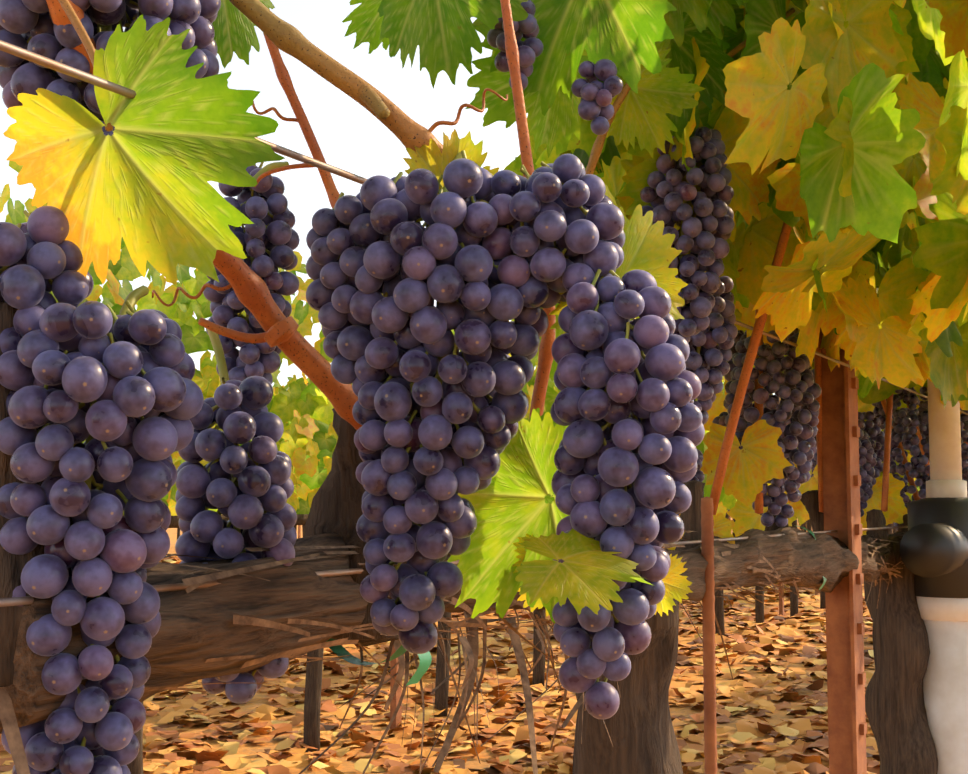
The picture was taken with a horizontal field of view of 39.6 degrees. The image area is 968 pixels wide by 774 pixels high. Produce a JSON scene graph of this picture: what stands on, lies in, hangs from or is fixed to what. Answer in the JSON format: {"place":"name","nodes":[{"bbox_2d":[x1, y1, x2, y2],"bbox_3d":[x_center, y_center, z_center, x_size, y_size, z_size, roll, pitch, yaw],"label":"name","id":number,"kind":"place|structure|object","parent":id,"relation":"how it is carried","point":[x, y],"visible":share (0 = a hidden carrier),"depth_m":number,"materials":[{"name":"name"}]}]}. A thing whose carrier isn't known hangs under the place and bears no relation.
{"place":"outdoors","nodes":[
{"label":"outdoors","id":0,"kind":"place"},
{"bbox_2d":[0,0,774,394],"label":"sky","id":1,"kind":"structure","parent":0,"point":[349,137],"materials":[{"name":"white"}]},
{"bbox_2d":[0,517,879,773],"bbox_3d":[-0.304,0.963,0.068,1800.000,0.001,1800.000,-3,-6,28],"label":"fallen leaves","id":2,"kind":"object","parent":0,"point":[251,750],"depth_m":6.22,"materials":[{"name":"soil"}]},
{"bbox_2d":[298,525,300,537],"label":"vine posts","id":3,"kind":"object","parent":2,"relation":"on","point":[299,531],"depth_m":27.92,"materials":[{"name":"brown wood"}]},
{"bbox_2d":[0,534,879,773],"bbox_3d":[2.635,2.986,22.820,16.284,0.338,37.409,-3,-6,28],"label":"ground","id":4,"kind":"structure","parent":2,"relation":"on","point":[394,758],"depth_m":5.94,"materials":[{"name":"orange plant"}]},
{"bbox_2d":[0,161,919,773],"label":"vine row","id":5,"kind":"object","parent":2,"relation":"on","point":[302,407],"depth_m":4.87,"materials":[{"name":"green plant"}]},
{"bbox_2d":[0,302,937,773],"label":"vine trunks","id":6,"kind":"object","parent":2,"relation":"on","point":[640,732],"visible":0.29,"depth_m":0.93,"materials":[{"name":"brown plant"}]},
{"bbox_2d":[0,526,903,733],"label":"vine cordon","id":7,"kind":"object","parent":6,"relation":"attached to","point":[198,629],"visible":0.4,"depth_m":0.60,"materials":[{"name":"brown wood"}]},
{"bbox_2d":[326,638,431,685],"bbox_3d":[-0.059,0.117,0.694,0.062,0.068,0.019,-3,-6,28],"label":"tie tape","id":8,"kind":"object","parent":7,"relation":"attached to","point":[424,658],"visible":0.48,"depth_m":0.68,"materials":[{"name":"green plastic"}]},
{"bbox_2d":[0,530,904,773],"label":"vine bark strips","id":9,"kind":"object","parent":7,"relation":"attached to","point":[469,644],"visible":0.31,"depth_m":0.73,"materials":[{"name":"brown plant"}]},
{"bbox_2d":[46,0,967,514],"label":"vine canes","id":10,"kind":"object","parent":7,"relation":"attached to","point":[278,326],"visible":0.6,"depth_m":0.65,"materials":[{"name":"brown plant"}]},
{"bbox_2d":[3,0,934,622],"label":"vine leaves","id":11,"kind":"object","parent":10,"relation":"attached to","point":[157,162],"visible":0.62,"depth_m":0.60,"materials":[{"name":"green plant"}]},
{"bbox_2d":[797,526,826,589],"bbox_3d":[0.327,0.179,1.415,0.062,0.066,0.019,-3,-6,28],"label":"tie tape","id":12,"kind":"object","parent":7,"relation":"attached to","point":[825,579],"visible":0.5,"depth_m":1.40,"materials":[{"name":"green plastic"}]},
{"bbox_2d":[0,40,967,606],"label":"trellis wires","id":13,"kind":"object","parent":6,"relation":"attached to","point":[66,70],"visible":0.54,"depth_m":0.56,"materials":[{"name":"metal"}]},
{"bbox_2d":[504,0,967,508],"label":"grapevine leaves","id":14,"kind":"object","parent":6,"relation":"attached to","point":[857,138],"visible":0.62,"depth_m":0.99,"materials":[{"name":"yellow plant"}]},
{"bbox_2d":[0,0,700,771],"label":"grape stems","id":15,"kind":"object","parent":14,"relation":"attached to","point":[132,298],"visible":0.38,"depth_m":0.57,"materials":[{"name":"green plant"}]},
{"bbox_2d":[0,0,967,773],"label":"grapes","id":16,"kind":"object","parent":15,"relation":"attached to","point":[378,240],"visible":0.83,"depth_m":0.55,"materials":[{"name":"purple food"}]},
{"bbox_2d":[177,517,798,538],"bbox_3d":[3.531,4.663,47.447,0.070,0.946,91.514,-3,-6,28],"label":"vine row","id":17,"kind":"object","parent":2,"relation":"on","point":[178,532],"depth_m":28.63,"materials":[{"name":"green plant"}]},
{"bbox_2d":[162,377,895,612],"bbox_3d":[15.661,3.555,41.430,1.750,2.105,92.161,-3,-6,28],"label":"vine row","id":18,"kind":"object","parent":2,"relation":"on","point":[304,507],"depth_m":9.27,"materials":[{"name":"green plant"}]},
{"bbox_2d":[170,439,896,531],"bbox_3d":[13.224,3.644,42.762,1.611,2.160,92.227,-3,-6,28],"label":"vine row","id":19,"kind":"object","parent":2,"relation":"on","point":[804,524],"depth_m":27.11,"materials":[{"name":"green plant"}]},
{"bbox_2d":[302,520,807,536],"bbox_3d":[8.298,4.442,44.919,0.070,0.946,91.514,-3,-6,28],"label":"vine row","id":20,"kind":"object","parent":2,"relation":"on","point":[303,528],"depth_m":23.49,"materials":[{"name":"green plant"}]},
{"bbox_2d":[390,398,783,728],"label":"distant posts","id":21,"kind":"object","parent":2,"relation":"on","point":[394,704],"depth_m":5.75,"materials":[{"name":"brown wood"}]},
{"bbox_2d":[701,497,717,773],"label":"rebar stake","id":22,"kind":"object","parent":2,"relation":"on","point":[709,657],"visible":1,"depth_m":1.07,"materials":[{"name":"orange metal"}]},
{"bbox_2d":[820,327,867,773],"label":"metal trellis post","id":23,"kind":"object","parent":2,"relation":"on","point":[846,681],"visible":0.6,"depth_m":1.51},
{"bbox_2d":[916,379,967,773],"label":"pipe","id":24,"kind":"object","parent":2,"relation":"on","point":[945,685],"visible":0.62,"depth_m":1.79,"materials":[{"name":"white plastic"}]},
{"bbox_2d":[899,497,967,597],"bbox_3d":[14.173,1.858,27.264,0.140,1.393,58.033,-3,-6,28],"label":"black irrigation valve","id":25,"kind":"object","parent":24,"relation":"attached to","point":[933,549],"visible":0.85,"depth_m":1.78,"materials":[{"name":"black"}]}
]}

